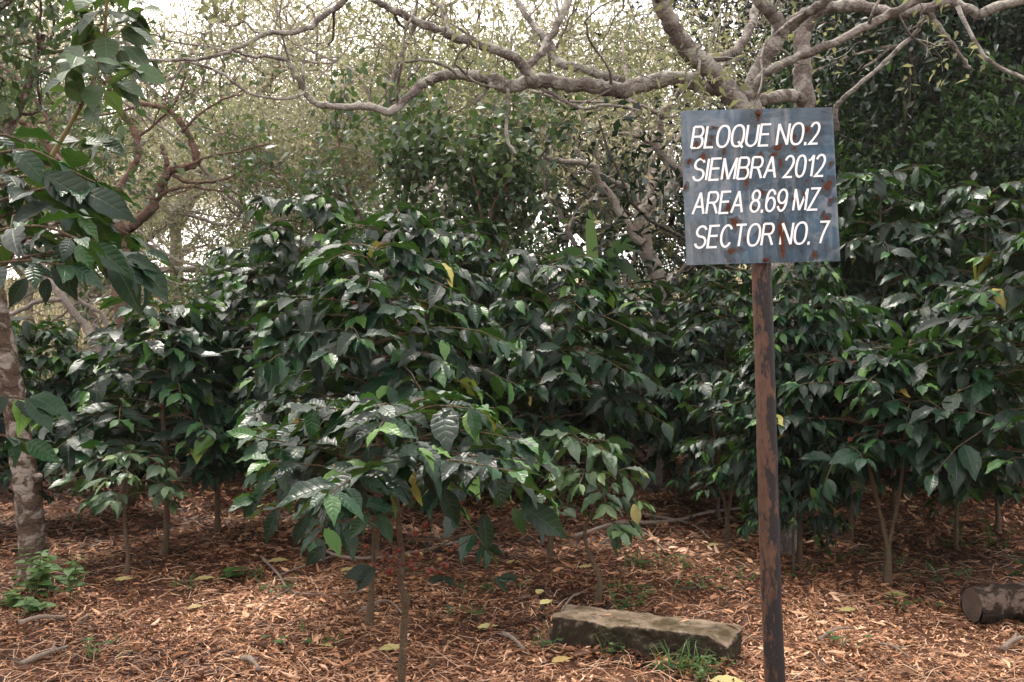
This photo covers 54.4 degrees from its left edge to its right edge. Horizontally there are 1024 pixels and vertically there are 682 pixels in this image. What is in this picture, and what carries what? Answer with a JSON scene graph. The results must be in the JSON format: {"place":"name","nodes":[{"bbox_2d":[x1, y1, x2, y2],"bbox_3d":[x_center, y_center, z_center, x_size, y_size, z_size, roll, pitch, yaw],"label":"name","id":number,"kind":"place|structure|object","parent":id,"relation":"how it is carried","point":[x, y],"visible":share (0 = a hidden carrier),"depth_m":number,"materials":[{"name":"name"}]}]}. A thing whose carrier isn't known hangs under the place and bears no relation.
{"place":"outdoors","nodes":[
{"label":"outdoors","id":0,"kind":"place"},
{"bbox_2d":[2,0,780,278],"label":"sky","id":1,"kind":"structure","parent":0,"point":[163,5],"materials":[{"name":"white"}]},
{"bbox_2d":[0,264,1023,681],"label":"ground","id":2,"kind":"structure","parent":0,"point":[1018,514],"depth_m":6.33,"materials":[{"name":"soil"}]},
{"bbox_2d":[0,587,56,615],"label":"weed plant","id":3,"kind":"object","parent":2,"relation":"on","point":[35,605],"visible":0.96,"depth_m":5.70,"materials":[{"name":"green plant"}]},
{"bbox_2d":[0,320,60,507],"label":"coffee bush","id":4,"kind":"object","parent":2,"relation":"on","point":[5,475],"visible":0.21,"depth_m":8.08,"materials":[{"name":"green plant"}]},
{"bbox_2d":[19,614,65,624],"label":"fallen branch","id":5,"kind":"object","parent":2,"relation":"on","point":[38,617],"visible":0.94,"depth_m":5.49,"materials":[{"name":"grey wood"}]},
{"bbox_2d":[20,642,69,665],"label":"fallen branch","id":6,"kind":"object","parent":2,"relation":"on","point":[35,657],"visible":1,"depth_m":4.89,"materials":[{"name":"beige wood"}]},
{"bbox_2d":[7,547,89,602],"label":"weed plant","id":7,"kind":"object","parent":2,"relation":"on","point":[38,580],"visible":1,"depth_m":6.02,"materials":[{"name":"green plant"}]},
{"bbox_2d":[0,316,101,500],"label":"coffee bush","id":8,"kind":"object","parent":2,"relation":"on","point":[26,338],"visible":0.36,"depth_m":8.62,"materials":[{"name":"green plant"}]},
{"bbox_2d":[0,0,132,129],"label":"shade tree","id":9,"kind":"object","parent":2,"relation":"on","point":[34,8],"visible":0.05,"depth_m":21.08,"materials":[{"name":"green plant"}]},
{"bbox_2d":[0,0,152,461],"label":"shade tree","id":10,"kind":"object","parent":2,"relation":"on","point":[68,305],"visible":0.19,"depth_m":11.97,"materials":[{"name":"green plant"}]},
{"bbox_2d":[0,0,168,299],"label":"sapling","id":11,"kind":"object","parent":2,"relation":"on","point":[87,34],"visible":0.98,"depth_m":3.29,"materials":[{"name":"green plant"}]},
{"bbox_2d":[0,127,178,467],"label":"coffee bush","id":12,"kind":"object","parent":2,"relation":"on","point":[85,206],"visible":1,"depth_m":2.73,"materials":[{"name":"green plant"}]},
{"bbox_2d":[0,78,180,222],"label":"shade tree","id":13,"kind":"object","parent":2,"relation":"on","point":[154,128],"visible":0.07,"depth_m":17.24,"materials":[{"name":"green plant"}]},
{"bbox_2d":[35,349,159,517],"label":"coffee bush","id":14,"kind":"object","parent":2,"relation":"on","point":[92,370],"visible":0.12,"depth_m":8.77,"materials":[{"name":"green plant"}]},
{"bbox_2d":[0,0,198,581],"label":"tree","id":15,"kind":"object","parent":2,"relation":"on","point":[27,477],"visible":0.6,"depth_m":6.65,"materials":[{"name":"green plant"}]},
{"bbox_2d":[0,0,205,376],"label":"shade tree","id":16,"kind":"object","parent":2,"relation":"on","point":[29,299],"visible":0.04,"depth_m":23.61,"materials":[{"name":"green plant"}]},
{"bbox_2d":[0,35,221,380],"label":"shade tree","id":17,"kind":"object","parent":2,"relation":"on","point":[91,313],"visible":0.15,"depth_m":17.23,"materials":[{"name":"green plant"}]},
{"bbox_2d":[5,84,226,346],"bbox_3d":[-13.428,-3.489,28.147,14.915,8.103,8.830,0,0,25],"label":"shade tree","id":18,"kind":"object","parent":2,"relation":"on","point":[135,214],"visible":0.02,"depth_m":26.08,"materials":[{"name":"green plant"}]},
{"bbox_2d":[0,25,233,249],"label":"shade tree","id":19,"kind":"object","parent":2,"relation":"on","point":[139,176],"visible":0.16,"depth_m":16.01,"materials":[{"name":"green plant"}]},
{"bbox_2d":[48,444,193,576],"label":"coffee bush","id":20,"kind":"object","parent":2,"relation":"on","point":[99,502],"visible":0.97,"depth_m":6.61,"materials":[{"name":"green plant"}]},
{"bbox_2d":[88,339,185,483],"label":"coffee bush","id":21,"kind":"object","parent":2,"relation":"on","point":[155,415],"visible":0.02,"depth_m":10.44,"materials":[{"name":"green plant"}]},
{"bbox_2d":[30,292,265,555],"bbox_3d":[-2.599,0.620,7.355,1.831,1.983,1.714,0,0,-29],"label":"coffee bush","id":22,"kind":"object","parent":2,"relation":"on","point":[74,444],"visible":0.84,"depth_m":7.10,"materials":[{"name":"green plant"}]},
{"bbox_2d":[3,5,303,313],"bbox_3d":[-9.226,-3.648,26.290,10.558,9.689,17.833,0,0,-9],"label":"shade tree","id":23,"kind":"object","parent":2,"relation":"on","point":[192,114],"visible":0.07,"depth_m":24.09,"materials":[{"name":"green plant"}]},
{"bbox_2d":[37,7,282,282],"bbox_3d":[-12.178,-6.081,34.815,10.379,11.482,9.308,0,0,18],"label":"shade tree","id":24,"kind":"object","parent":2,"relation":"on","point":[189,100],"visible":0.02,"depth_m":33.48,"materials":[{"name":"green plant"}]},
{"bbox_2d":[116,149,271,263],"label":"shade tree","id":25,"kind":"object","parent":2,"relation":"on","point":[161,237],"visible":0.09,"depth_m":41.36,"materials":[{"name":"green plant"}]},
{"bbox_2d":[0,0,418,507],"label":"shade tree","id":26,"kind":"object","parent":2,"relation":"on","point":[149,210],"visible":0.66,"depth_m":9.52,"materials":[{"name":"green plant"}]},
{"bbox_2d":[109,304,321,533],"bbox_3d":[-2.410,0.656,8.312,1.783,1.930,1.669,0,0,37],"label":"coffee bush","id":27,"kind":"object","parent":2,"relation":"on","point":[176,407],"visible":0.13,"depth_m":8.00,"materials":[{"name":"green plant"}]},
{"bbox_2d":[181,254,252,371],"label":"coffee bush","id":28,"kind":"object","parent":2,"relation":"on","point":[211,265],"visible":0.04,"depth_m":13.23,"materials":[{"name":"green plant"}]},
{"bbox_2d":[216,567,246,580],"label":"weed plant","id":29,"kind":"object","parent":2,"relation":"on","point":[228,570],"visible":1,"depth_m":6.66,"materials":[{"name":"green plant"}]},
{"bbox_2d":[179,245,300,486],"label":"coffee bush","id":30,"kind":"object","parent":2,"relation":"on","point":[230,253],"visible":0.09,"depth_m":10.46,"materials":[{"name":"green plant"}]},
{"bbox_2d":[240,654,261,670],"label":"fallen branch","id":31,"kind":"object","parent":2,"relation":"on","point":[246,658],"visible":1,"depth_m":4.79,"materials":[{"name":"wood"}]},
{"bbox_2d":[0,0,512,378],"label":"shade tree","id":32,"kind":"object","parent":2,"relation":"on","point":[174,269],"visible":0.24,"depth_m":16.22,"materials":[{"name":"green plant"}]},
{"bbox_2d":[160,53,352,216],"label":"shade tree","id":33,"kind":"object","parent":2,"relation":"on","point":[252,106],"visible":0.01,"depth_m":44.64,"materials":[{"name":"green plant"}]},
{"bbox_2d":[35,0,492,305],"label":"shade tree","id":34,"kind":"object","parent":2,"relation":"on","point":[197,53],"visible":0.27,"depth_m":20.17,"materials":[{"name":"green plant"}]},
{"bbox_2d":[185,194,395,539],"bbox_3d":[-1.616,0.217,7.958,1.759,2.786,1.827,0,0,-38],"label":"coffee bush","id":35,"kind":"object","parent":2,"relation":"on","point":[319,211],"visible":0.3,"depth_m":7.73,"materials":[{"name":"green plant"}]},
{"bbox_2d":[166,168,438,317],"bbox_3d":[-2.074,-0.103,11.463,3.060,3.831,3.064,0,0,42],"label":"understorey tree","id":36,"kind":"object","parent":2,"relation":"on","point":[197,290],"visible":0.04,"depth_m":11.36,"materials":[{"name":"green plant"}]},
{"bbox_2d":[263,232,357,427],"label":"coffee bush","id":37,"kind":"object","parent":2,"relation":"on","point":[303,242],"depth_m":11.27,"materials":[{"name":"green plant"}]},
{"bbox_2d":[157,41,476,300],"bbox_3d":[-3.409,-2.601,21.210,7.421,8.173,7.150,0,0,-3],"label":"shade tree","id":38,"kind":"object","parent":2,"relation":"on","point":[213,226],"visible":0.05,"depth_m":19.08,"materials":[{"name":"green plant"}]},
{"bbox_2d":[219,39,464,211],"bbox_3d":[-5.879,-5.943,34.612,9.126,11.256,10.176,0,0,-16],"label":"shade tree","id":39,"kind":"object","parent":2,"relation":"on","point":[318,113],"visible":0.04,"depth_m":33.46,"materials":[{"name":"green plant"}]},
{"bbox_2d":[289,237,429,494],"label":"coffee bush","id":40,"kind":"object","parent":2,"relation":"on","point":[386,265],"depth_m":9.76,"materials":[{"name":"green plant"}]},
{"bbox_2d":[139,0,583,281],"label":"shade tree","id":41,"kind":"object","parent":2,"relation":"on","point":[353,156],"visible":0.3,"depth_m":14.97,"materials":[{"name":"green plant"}]},
{"bbox_2d":[4,265,742,443],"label":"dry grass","id":42,"kind":"structure","parent":2,"relation":"on","point":[54,313],"depth_m":36.27,"materials":[{"name":"beige plant"}]},
{"bbox_2d":[241,201,508,555],"bbox_3d":[-0.926,0.308,7.332,1.696,2.603,1.964,0,0,41],"label":"coffee bush","id":43,"kind":"object","parent":2,"relation":"on","point":[391,228],"visible":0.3,"depth_m":7.12,"materials":[{"name":"green plant"}]},
{"bbox_2d":[231,240,525,628],"bbox_3d":[-0.714,0.524,5.519,1.575,2.203,1.560,0,0,3],"label":"coffee bush","id":44,"kind":"object","parent":2,"relation":"on","point":[323,353],"visible":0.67,"depth_m":5.27,"materials":[{"name":"green plant"}]},
{"bbox_2d":[1,0,791,350],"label":"shade tree","id":45,"kind":"object","parent":2,"relation":"on","point":[303,142],"visible":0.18,"depth_m":15.45,"materials":[{"name":"green plant"}]},
{"bbox_2d":[226,390,567,681],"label":"coffee bush","id":46,"kind":"object","parent":2,"relation":"on","point":[393,475],"visible":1,"depth_m":3.10,"materials":[{"name":"green plant"}]},
{"bbox_2d":[187,0,609,232],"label":"shade tree","id":47,"kind":"object","parent":2,"relation":"on","point":[326,94],"visible":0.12,"depth_m":17.09,"materials":[{"name":"green plant"}]},
{"bbox_2d":[215,48,594,320],"bbox_3d":[-1.361,-0.556,10.938,3.865,4.839,3.870,0,0,-23],"label":"understorey tree","id":48,"kind":"object","parent":2,"relation":"on","point":[471,188],"visible":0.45,"depth_m":10.06,"materials":[{"name":"green plant"}]},
{"bbox_2d":[248,0,565,212],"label":"shade tree","id":49,"kind":"object","parent":2,"relation":"on","point":[335,39],"visible":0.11,"depth_m":24.64,"materials":[{"name":"green plant"}]},
{"bbox_2d":[392,212,548,450],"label":"coffee bush","id":50,"kind":"object","parent":2,"relation":"on","point":[470,241],"visible":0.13,"depth_m":8.97,"materials":[{"name":"green plant"}]},
{"bbox_2d":[274,0,733,258],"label":"shade tree","id":51,"kind":"object","parent":2,"relation":"on","point":[632,14],"visible":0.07,"depth_m":18.52,"materials":[{"name":"green plant"}]},
{"bbox_2d":[331,0,683,255],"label":"shade tree","id":52,"kind":"object","parent":2,"relation":"on","point":[559,220],"visible":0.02,"depth_m":25.80,"materials":[{"name":"green plant"}]},
{"bbox_2d":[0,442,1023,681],"bbox_3d":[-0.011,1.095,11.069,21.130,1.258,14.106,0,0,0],"label":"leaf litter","id":53,"kind":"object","parent":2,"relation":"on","point":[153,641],"visible":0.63,"depth_m":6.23,"materials":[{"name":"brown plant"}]},
{"bbox_2d":[250,555,361,614],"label":"fallen branch","id":54,"kind":"object","parent":53,"relation":"on","point":[275,571],"visible":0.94,"depth_m":6.23,"materials":[{"name":"brown wood"}]},
{"bbox_2d":[275,536,458,577],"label":"fallen branch","id":55,"kind":"object","parent":53,"relation":"on","point":[332,554],"visible":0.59,"depth_m":7.15,"materials":[{"name":"wood"}]},
{"bbox_2d":[550,604,742,671],"bbox_3d":[0.683,1.524,5.093,0.958,0.208,0.301,2,1,19],"label":"concrete block","id":56,"kind":"object","parent":53,"relation":"on","point":[573,625],"depth_m":5.01,"materials":[{"name":"grey concrete"}]},
{"bbox_2d":[999,633,1023,651],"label":"fallen branch","id":57,"kind":"object","parent":53,"relation":"on","point":[1009,642],"visible":1,"depth_m":5.13,"materials":[{"name":"beige wood"}]},
{"bbox_2d":[500,631,524,649],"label":"fallen branch","id":58,"kind":"object","parent":2,"relation":"on","point":[508,635],"visible":1,"depth_m":5.13,"materials":[{"name":"wood"}]},
{"bbox_2d":[471,210,576,317],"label":"understorey tree","id":59,"kind":"object","parent":2,"relation":"on","point":[530,249],"visible":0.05,"depth_m":12.61,"materials":[{"name":"green plant"}]},
{"bbox_2d":[63,536,1002,657],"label":"weeds","id":60,"kind":"object","parent":2,"relation":"on","point":[634,560],"visible":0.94,"depth_m":6.35,"materials":[{"name":"green plant"}]},
{"bbox_2d":[383,64,739,305],"bbox_3d":[0.689,-1.799,18.097,6.256,7.151,6.493,0,0,-10],"label":"shade tree","id":61,"kind":"object","parent":2,"relation":"on","point":[673,299],"visible":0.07,"depth_m":16.65,"materials":[{"name":"green plant"}]},
{"bbox_2d":[467,249,673,560],"bbox_3d":[0.301,0.481,7.250,1.493,2.291,1.728,0,0,-36],"label":"coffee bush","id":62,"kind":"object","parent":2,"relation":"on","point":[515,299],"visible":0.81,"depth_m":6.99,"materials":[{"name":"green plant"}]},
{"bbox_2d":[507,295,642,499],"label":"coffee bush","id":63,"kind":"object","parent":2,"relation":"on","point":[563,421],"visible":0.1,"depth_m":9.73,"materials":[{"name":"green plant"}]},
{"bbox_2d":[130,0,1023,555],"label":"shade tree","id":64,"kind":"object","parent":2,"relation":"on","point":[710,76],"visible":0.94,"depth_m":7.12,"materials":[{"name":"brown plant"}]},
{"bbox_2d":[462,0,704,282],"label":"shade tree","id":65,"kind":"object","parent":2,"relation":"on","point":[574,28],"visible":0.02,"depth_m":32.24,"materials":[{"name":"green plant"}]},
{"bbox_2d":[529,425,657,604],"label":"coffee bush","id":66,"kind":"object","parent":2,"relation":"on","point":[607,455],"visible":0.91,"depth_m":5.84,"materials":[{"name":"green plant"}]},
{"bbox_2d":[630,504,640,524],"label":"hanging leaf","id":67,"kind":"object","parent":66,"relation":"hanging from","point":[635,513],"visible":1,"depth_m":5.80,"materials":[{"name":"yellow plant"}]},
{"bbox_2d":[552,210,640,465],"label":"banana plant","id":68,"kind":"object","parent":2,"relation":"on","point":[623,267],"visible":0.36,"depth_m":11.41,"materials":[{"name":"green plant"}]},
{"bbox_2d":[589,629,628,658],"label":"grass tuft","id":69,"kind":"object","parent":2,"relation":"on","point":[611,649],"visible":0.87,"depth_m":4.98,"materials":[{"name":"green plant"}]},
{"bbox_2d":[566,304,652,471],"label":"coffee bush","id":70,"kind":"object","parent":2,"relation":"on","point":[625,343],"visible":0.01,"depth_m":12.02,"materials":[{"name":"green plant"}]},
{"bbox_2d":[445,0,793,486],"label":"shade tree","id":71,"kind":"object","parent":2,"relation":"on","point":[646,208],"visible":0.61,"depth_m":10.90,"materials":[{"name":"green plant"}]},
{"bbox_2d":[525,280,725,504],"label":"coffee bush","id":72,"kind":"object","parent":2,"relation":"on","point":[653,306],"visible":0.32,"depth_m":9.23,"materials":[{"name":"green plant"}]},
{"bbox_2d":[602,586,648,609],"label":"weed plant","id":73,"kind":"object","parent":2,"relation":"on","point":[613,595],"visible":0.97,"depth_m":5.82,"materials":[{"name":"green plant"}]},
{"bbox_2d":[380,0,893,296],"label":"shade tree","id":74,"kind":"object","parent":2,"relation":"on","point":[608,41],"visible":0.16,"depth_m":15.85,"materials":[{"name":"green plant"}]},
{"bbox_2d":[412,1,888,314],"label":"shade tree","id":75,"kind":"object","parent":2,"relation":"on","point":[591,196],"visible":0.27,"depth_m":14.69,"materials":[{"name":"green plant"}]},
{"bbox_2d":[573,507,745,552],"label":"fallen branch","id":76,"kind":"object","parent":2,"relation":"on","point":[601,527],"visible":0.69,"depth_m":8.53,"materials":[{"name":"wood"}]},
{"bbox_2d":[480,0,865,295],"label":"evergreen tree","id":77,"kind":"object","parent":2,"relation":"on","point":[641,187],"visible":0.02,"depth_m":15.79,"materials":[{"name":"green plant"}]},
{"bbox_2d":[647,637,734,680],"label":"grass tuft","id":78,"kind":"object","parent":2,"relation":"on","point":[685,665],"visible":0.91,"depth_m":4.77,"materials":[{"name":"green plant"}]},
{"bbox_2d":[635,301,754,497],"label":"coffee bush","id":79,"kind":"object","parent":2,"relation":"on","point":[646,435],"visible":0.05,"depth_m":9.92,"materials":[{"name":"green plant"}]},
{"bbox_2d":[643,265,753,517],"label":"coffee bush","id":80,"kind":"object","parent":2,"relation":"on","point":[713,328],"visible":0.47,"depth_m":8.76,"materials":[{"name":"green plant"}]},
{"bbox_2d":[672,381,746,543],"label":"coffee bush","id":81,"kind":"object","parent":2,"relation":"on","point":[702,447],"visible":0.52,"depth_m":7.79,"materials":[{"name":"green plant"}]},
{"bbox_2d":[694,654,726,681],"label":"weed plant","id":82,"kind":"object","parent":2,"relation":"on","point":[704,670],"visible":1,"depth_m":4.69,"materials":[{"name":"green plant"}]},
{"bbox_2d":[600,0,832,120],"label":"evergreen tree","id":83,"kind":"object","parent":2,"relation":"on","point":[691,7],"visible":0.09,"depth_m":22.83,"materials":[{"name":"green plant"}]},
{"bbox_2d":[709,675,743,681],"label":"fallen leaf","id":84,"kind":"object","parent":2,"relation":"on","point":[724,678],"visible":0.98,"depth_m":4.61,"materials":[{"name":"yellow plant"}]},
{"bbox_2d":[690,3,786,101],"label":"evergreen tree","id":85,"kind":"object","parent":2,"relation":"on","point":[740,34],"visible":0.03,"depth_m":22.45,"materials":[{"name":"green plant"}]},
{"bbox_2d":[680,107,839,681],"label":"plantation sign","id":86,"kind":"object","parent":2,"relation":"on","point":[760,190],"visible":1,"depth_m":3.13,"materials":[{"name":"wood"}]},
{"bbox_2d":[498,0,1023,494],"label":"evergreen tree","id":87,"kind":"object","parent":2,"relation":"on","point":[680,218],"visible":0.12,"depth_m":9.92,"materials":[{"name":"green plant"}]},
{"bbox_2d":[707,298,869,570],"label":"coffee bush","id":88,"kind":"object","parent":2,"relation":"on","point":[811,315],"visible":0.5,"depth_m":6.72,"materials":[{"name":"green plant"}]},
{"bbox_2d":[731,348,853,573],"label":"coffee bush","id":89,"kind":"object","parent":2,"relation":"on","point":[821,523],"visible":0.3,"depth_m":6.68,"materials":[{"name":"green plant"}]},
{"bbox_2d":[724,262,903,567],"bbox_3d":[2.070,0.527,7.032,1.206,2.183,1.161,0,0,-5],"label":"coffee bush","id":90,"kind":"object","parent":2,"relation":"on","point":[835,309],"visible":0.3,"depth_m":6.78,"materials":[{"name":"green plant"}]},
{"bbox_2d":[629,0,1023,301],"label":"evergreen tree","id":91,"kind":"object","parent":2,"relation":"on","point":[737,286],"visible":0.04,"depth_m":14.05,"materials":[{"name":"green plant"}]},
{"bbox_2d":[643,0,1023,254],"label":"evergreen tree","id":92,"kind":"object","parent":2,"relation":"on","point":[910,53],"visible":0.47,"depth_m":11.00,"materials":[{"name":"green plant"}]},
{"bbox_2d":[665,0,1023,279],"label":"evergreen tree","id":93,"kind":"object","parent":2,"relation":"on","point":[786,15],"depth_m":15.09,"materials":[{"name":"green plant"}]},
{"bbox_2d":[795,293,909,543],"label":"coffee bush","id":94,"kind":"object","parent":2,"relation":"on","point":[877,339],"visible":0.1,"depth_m":7.43,"materials":[{"name":"green plant"}]},
{"bbox_2d":[690,0,1023,191],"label":"evergreen tree","id":95,"kind":"object","parent":2,"relation":"on","point":[775,60],"depth_m":15.24,"materials":[{"name":"green plant"}]},
{"bbox_2d":[709,63,1023,340],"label":"leafy shrub","id":96,"kind":"object","parent":2,"relation":"on","point":[961,151],"visible":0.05,"depth_m":10.70,"materials":[{"name":"green plant"}]},
{"bbox_2d":[744,335,1023,587],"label":"coffee bush","id":97,"kind":"object","parent":2,"relation":"on","point":[871,373],"visible":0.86,"depth_m":6.21,"materials":[{"name":"green plant"}]},
{"bbox_2d":[753,1,1023,472],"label":"evergreen tree","id":98,"kind":"object","parent":2,"relation":"on","point":[948,97],"visible":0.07,"depth_m":11.34,"materials":[{"name":"green plant"}]},
{"bbox_2d":[798,163,998,522],"bbox_3d":[3.235,0.043,8.780,2.042,3.157,2.018,0,0,15],"label":"coffee bush","id":99,"kind":"object","parent":2,"relation":"on","point":[854,255],"visible":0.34,"depth_m":8.55,"materials":[{"name":"green plant"}]},
{"bbox_2d":[846,233,1005,498],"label":"coffee bush","id":100,"kind":"object","parent":2,"relation":"on","point":[967,251],"visible":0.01,"depth_m":9.95,"materials":[{"name":"green plant"}]},
{"bbox_2d":[878,279,1023,552],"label":"coffee bush","id":101,"kind":"object","parent":2,"relation":"on","point":[940,310],"visible":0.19,"depth_m":7.38,"materials":[{"name":"green plant"}]},
{"bbox_2d":[881,178,1023,533],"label":"coffee bush","id":102,"kind":"object","parent":2,"relation":"on","point":[957,201],"visible":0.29,"depth_m":8.30,"materials":[{"name":"green plant"}]},
{"bbox_2d":[898,231,1023,515],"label":"coffee bush","id":103,"kind":"object","parent":2,"relation":"on","point":[966,464],"visible":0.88,"depth_m":5.96,"materials":[{"name":"green plant"}]},
{"bbox_2d":[948,502,1017,546],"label":"weed plant","id":104,"kind":"object","parent":2,"relation":"on","point":[951,520],"visible":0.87,"depth_m":7.88,"materials":[{"name":"green plant"}]},
{"bbox_2d":[960,583,1023,623],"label":"fallen log","id":105,"kind":"object","parent":2,"relation":"on","point":[986,603],"visible":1,"depth_m":5.61,"materials":[{"name":"brown wood"}]},
{"bbox_2d":[999,552,1023,577],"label":"weed plant","id":106,"kind":"object","parent":2,"relation":"on","point":[1021,562],"visible":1,"depth_m":6.29,"materials":[{"name":"green plant"}]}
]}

